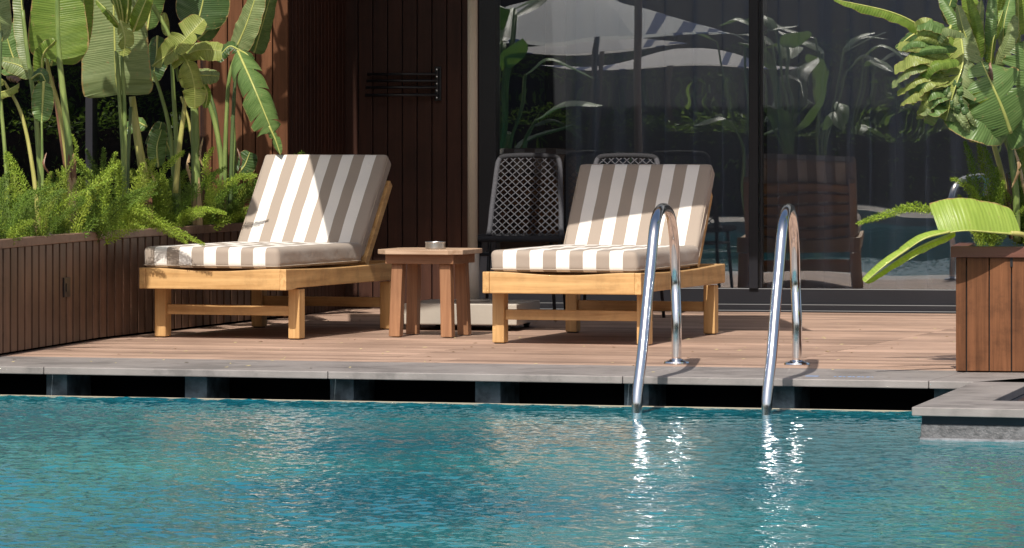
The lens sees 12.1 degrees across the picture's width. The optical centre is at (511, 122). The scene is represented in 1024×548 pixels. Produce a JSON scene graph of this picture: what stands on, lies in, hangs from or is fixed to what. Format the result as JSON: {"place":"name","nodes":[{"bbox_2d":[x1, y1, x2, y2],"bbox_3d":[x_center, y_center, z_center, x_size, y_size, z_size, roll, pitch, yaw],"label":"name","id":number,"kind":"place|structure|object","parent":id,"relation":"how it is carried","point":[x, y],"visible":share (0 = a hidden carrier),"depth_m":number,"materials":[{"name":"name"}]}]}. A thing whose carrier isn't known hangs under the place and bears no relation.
{"place":"outdoors","nodes":[
{"label":"outdoors","id":0,"kind":"place"},
{"bbox_2d":[0,308,955,370],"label":"deck","id":1,"kind":"structure","parent":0,"point":[885,341],"depth_m":23.62,"materials":[{"name":"brown wood"}]},
{"bbox_2d":[0,0,205,228],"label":"window","id":2,"kind":"structure","parent":1,"relation":"on","point":[94,123],"depth_m":28.15,"materials":[{"name":"black glass"}]},
{"bbox_2d":[85,60,205,212],"bbox_3d":[-3.736,-0.520,27.239,4.175,3.200,0.100,0,0,11],"label":"window frame","id":3,"kind":"structure","parent":2,"relation":"in","point":[90,103],"depth_m":26.92,"materials":[{"name":"grey metal"}]},
{"bbox_2d":[0,222,282,354],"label":"slatted planter","id":4,"kind":"object","parent":1,"relation":"on","point":[61,289],"visible":0.73,"depth_m":23.79,"materials":[{"name":"brown wood"}]},
{"bbox_2d":[0,170,28,215],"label":"foxtail fern","id":5,"kind":"object","parent":4,"relation":"on","point":[14,200],"visible":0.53,"depth_m":23.04,"materials":[{"name":"green plant"}]},
{"bbox_2d":[0,0,56,223],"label":"banana plant","id":6,"kind":"object","parent":4,"relation":"on","point":[15,61],"visible":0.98,"depth_m":23.50,"materials":[{"name":"green plant"}]},
{"bbox_2d":[0,151,68,240],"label":"foxtail fern","id":7,"kind":"object","parent":4,"relation":"on","point":[16,224],"visible":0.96,"depth_m":22.60,"materials":[{"name":"green plant"}]},
{"bbox_2d":[2,151,66,236],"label":"foxtail fern","id":8,"kind":"object","parent":4,"relation":"on","point":[21,175],"visible":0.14,"depth_m":24.01,"materials":[{"name":"green plant"}]},
{"bbox_2d":[0,134,87,237],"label":"foxtail fern","id":9,"kind":"object","parent":4,"relation":"on","point":[43,224],"visible":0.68,"depth_m":23.08,"materials":[{"name":"green plant"}]},
{"bbox_2d":[28,0,93,222],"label":"banana plant","id":10,"kind":"object","parent":4,"relation":"on","point":[67,25],"visible":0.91,"depth_m":23.99,"materials":[{"name":"green plant"}]},
{"bbox_2d":[10,166,115,232],"bbox_3d":[-2.285,0.414,25.008,0.656,0.393,0.635,0,0,-42],"label":"foxtail fern","id":11,"kind":"object","parent":4,"relation":"on","point":[63,170],"visible":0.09,"depth_m":24.95,"materials":[{"name":"green plant"}]},
{"bbox_2d":[20,174,156,236],"bbox_3d":[-2.096,0.425,23.531,0.688,0.365,0.720,0,0,0],"label":"foxtail fern","id":12,"kind":"object","parent":4,"relation":"on","point":[61,228],"visible":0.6,"depth_m":23.69,"materials":[{"name":"green plant"}]},
{"bbox_2d":[57,152,157,244],"bbox_3d":[-2.065,0.375,23.940,0.622,0.471,0.705,0,0,0],"label":"foxtail fern","id":13,"kind":"object","parent":4,"relation":"on","point":[103,226],"visible":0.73,"depth_m":23.99,"materials":[{"name":"green plant"}]},
{"bbox_2d":[81,0,155,223],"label":"banana plant","id":14,"kind":"object","parent":4,"relation":"on","point":[116,59],"visible":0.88,"depth_m":24.87,"materials":[{"name":"green plant"}]},
{"bbox_2d":[76,146,175,229],"bbox_3d":[-2.005,0.364,25.205,0.526,0.487,0.586,0,0,33],"label":"foxtail fern","id":15,"kind":"object","parent":4,"relation":"on","point":[103,162],"visible":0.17,"depth_m":25.00,"materials":[{"name":"green plant"}]},
{"bbox_2d":[76,156,205,245],"bbox_3d":[-1.907,0.392,24.365,0.496,0.443,1.225,0,0,-15],"label":"foxtail fern","id":16,"kind":"object","parent":4,"relation":"on","point":[134,215],"visible":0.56,"depth_m":24.47,"materials":[{"name":"green plant"}]},
{"bbox_2d":[76,166,227,227],"bbox_3d":[-1.820,0.416,25.580,0.646,0.390,0.842,0,0,42],"label":"foxtail fern","id":17,"kind":"object","parent":4,"relation":"on","point":[183,174],"visible":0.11,"depth_m":25.53,"materials":[{"name":"green plant"}]},
{"bbox_2d":[127,0,229,224],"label":"banana plant","id":18,"kind":"object","parent":4,"relation":"on","point":[204,21],"visible":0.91,"depth_m":25.47,"materials":[{"name":"green plant"}]},
{"bbox_2d":[130,150,230,229],"bbox_3d":[-1.722,0.371,25.049,0.544,0.469,1.004,0,0,0],"label":"foxtail fern","id":19,"kind":"object","parent":4,"relation":"on","point":[164,208],"visible":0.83,"depth_m":25.11,"materials":[{"name":"green plant"}]},
{"bbox_2d":[169,146,246,230],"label":"foxtail fern","id":20,"kind":"object","parent":4,"relation":"in","point":[207,220],"visible":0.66,"depth_m":25.53,"materials":[{"name":"green plant"}]},
{"bbox_2d":[165,171,250,225],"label":"foxtail fern","id":21,"kind":"object","parent":4,"relation":"on","point":[234,190],"visible":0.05,"depth_m":26.00,"materials":[{"name":"green plant"}]},
{"bbox_2d":[183,172,257,223],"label":"foxtail fern","id":22,"kind":"object","parent":4,"relation":"on","point":[243,198],"visible":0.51,"depth_m":25.81,"materials":[{"name":"green plant"}]},
{"bbox_2d":[200,0,281,222],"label":"banana plant","id":23,"kind":"object","parent":4,"relation":"on","point":[252,28],"visible":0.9,"depth_m":25.85,"materials":[{"name":"green plant"}]},
{"bbox_2d":[181,150,304,222],"bbox_3d":[-1.484,0.378,26.225,0.669,0.465,0.699,0,0,18],"label":"foxtail fern","id":24,"kind":"object","parent":4,"relation":"on","point":[236,196],"visible":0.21,"depth_m":26.17,"materials":[{"name":"green plant"}]},
{"bbox_2d":[139,155,391,339],"bbox_3d":[-1.213,0.623,24.737,0.795,0.913,1.620,0,0,20],"label":"sun lounger","id":25,"kind":"object","parent":1,"relation":"on","point":[312,220],"visible":0.98,"depth_m":25.01,"materials":[{"name":"beige fabric"}]},
{"bbox_2d":[197,0,345,317],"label":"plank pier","id":26,"kind":"structure","parent":1,"relation":"on","point":[301,61],"depth_m":26.93,"materials":[{"name":"brown wood"}]},
{"bbox_2d":[346,0,467,307],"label":"plank wall","id":27,"kind":"structure","parent":1,"relation":"on","point":[421,142],"depth_m":28.05,"materials":[{"name":"brown wood"}]},
{"bbox_2d":[365,67,440,100],"bbox_3d":[-0.631,-0.227,28.014,0.442,0.200,0.075,0,0,1],"label":"towel rack","id":28,"kind":"object","parent":27,"relation":"attached to","point":[437,86],"visible":1,"depth_m":27.99,"materials":[{"name":"black metal"}]},
{"bbox_2d":[378,247,481,336],"bbox_3d":[-0.413,0.857,24.420,0.450,0.439,0.450,0,0,17],"label":"side table","id":29,"kind":"object","parent":1,"relation":"on","point":[415,258],"visible":1,"depth_m":24.31,"materials":[{"name":"brown wood"}]},
{"bbox_2d":[425,241,445,248],"bbox_3d":[-0.388,0.619,24.400,0.104,0.036,0.104,0,0,0],"label":"ashtray","id":30,"kind":"object","parent":29,"relation":"on","point":[434,244],"visible":1,"depth_m":24.36,"materials":[{"name":"silver metal"}]},
{"bbox_2d":[404,0,539,330],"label":"parasol","id":31,"kind":"object","parent":1,"relation":"on","point":[481,311],"visible":0.56,"depth_m":25.30,"materials":[{"name":"metal"}]},
{"bbox_2d":[478,153,565,320],"bbox_3d":[0.054,0.624,26.613,0.504,0.915,0.631,0,0,8],"label":"rope chair","id":32,"kind":"object","parent":1,"relation":"on","point":[489,237],"visible":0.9,"depth_m":26.80,"materials":[{"name":"grey fabric"}]},
{"bbox_2d":[483,164,724,345],"bbox_3d":[0.475,0.646,24.112,0.800,0.868,1.620,0,0,17],"label":"sun lounger","id":33,"kind":"object","parent":1,"relation":"on","point":[602,249],"visible":0.93,"depth_m":24.46,"materials":[{"name":"beige fabric"}]},
{"bbox_2d":[583,153,664,320],"bbox_3d":[0.590,0.624,26.613,0.504,0.915,0.631,0,0,10],"label":"rope chair","id":34,"kind":"object","parent":1,"relation":"on","point":[644,156],"visible":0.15,"depth_m":26.89,"materials":[{"name":"grey fabric"}]},
{"bbox_2d":[632,203,688,412],"bbox_3d":[0.647,1.026,20.853,0.116,1.363,1.729,0,0,7],"label":"pool handrail","id":35,"kind":"object","parent":1,"relation":"on","point":[661,209],"visible":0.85,"depth_m":20.32,"materials":[{"name":"silver metal"}]},
{"bbox_2d":[478,0,1023,313],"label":"glass sliding door","id":36,"kind":"structure","parent":1,"relation":"on","point":[848,141],"depth_m":30.25,"materials":[{"name":"grey"}]},
{"bbox_2d":[761,203,809,414],"bbox_3d":[1.181,1.026,20.739,0.116,1.363,1.729,0,0,7],"label":"pool handrail","id":37,"kind":"object","parent":1,"relation":"on","point":[787,220],"visible":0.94,"depth_m":20.19,"materials":[{"name":"silver metal"}]},
{"bbox_2d":[951,242,1023,371],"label":"board planter","id":38,"kind":"object","parent":1,"relation":"on","point":[989,308],"visible":1,"depth_m":20.88,"materials":[{"name":"brown wood"}]},
{"bbox_2d":[834,0,1023,243],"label":"banana plant","id":39,"kind":"object","parent":38,"relation":"on","point":[984,110],"visible":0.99,"depth_m":21.00,"materials":[{"name":"green plant"}]},
{"bbox_2d":[855,140,1023,245],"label":"foxtail fern","id":40,"kind":"object","parent":38,"relation":"on","point":[989,238],"visible":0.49,"depth_m":21.31,"materials":[{"name":"green plant"}]},
{"bbox_2d":[862,198,1023,283],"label":"banana plant","id":41,"kind":"object","parent":38,"relation":"on","point":[952,216],"visible":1,"depth_m":20.73,"materials":[{"name":"green plant"}]},
{"bbox_2d":[967,147,1023,245],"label":"foxtail fern","id":42,"kind":"object","parent":38,"relation":"on","point":[1021,152],"visible":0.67,"depth_m":21.40,"materials":[{"name":"green plant"}]},
{"bbox_2d":[0,395,1023,547],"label":"pool water","id":43,"kind":"structure","parent":0,"point":[119,472],"depth_m":16.39,"materials":[{"name":"teal liquid"}]},
{"bbox_3d":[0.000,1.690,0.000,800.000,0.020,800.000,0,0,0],"label":"ground","id":44,"kind":"structure","parent":0,"visible":0},
{"bbox_2d":[0,395,904,411],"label":"pool lip","id":45,"kind":"object","parent":44,"relation":"on","point":[496,403],"depth_m":20.66,"materials":[{"name":"grey stone"}]},
{"bbox_2d":[0,374,954,410],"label":"pool gutter","id":46,"kind":"object","parent":44,"relation":"on","point":[853,398],"visible":0.19,"depth_m":21.14,"materials":[{"name":"black tile"}]},
{"bbox_2d":[0,356,1023,388],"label":"pool coping","id":47,"kind":"object","parent":46,"relation":"on","point":[796,377],"visible":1,"depth_m":21.00,"materials":[{"name":"stone"}]},
{"bbox_2d":[912,378,1023,441],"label":"pool corner ledge","id":48,"kind":"object","parent":44,"relation":"on","point":[984,411],"visible":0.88,"depth_m":18.32,"materials":[{"name":"stone"}]}
]}

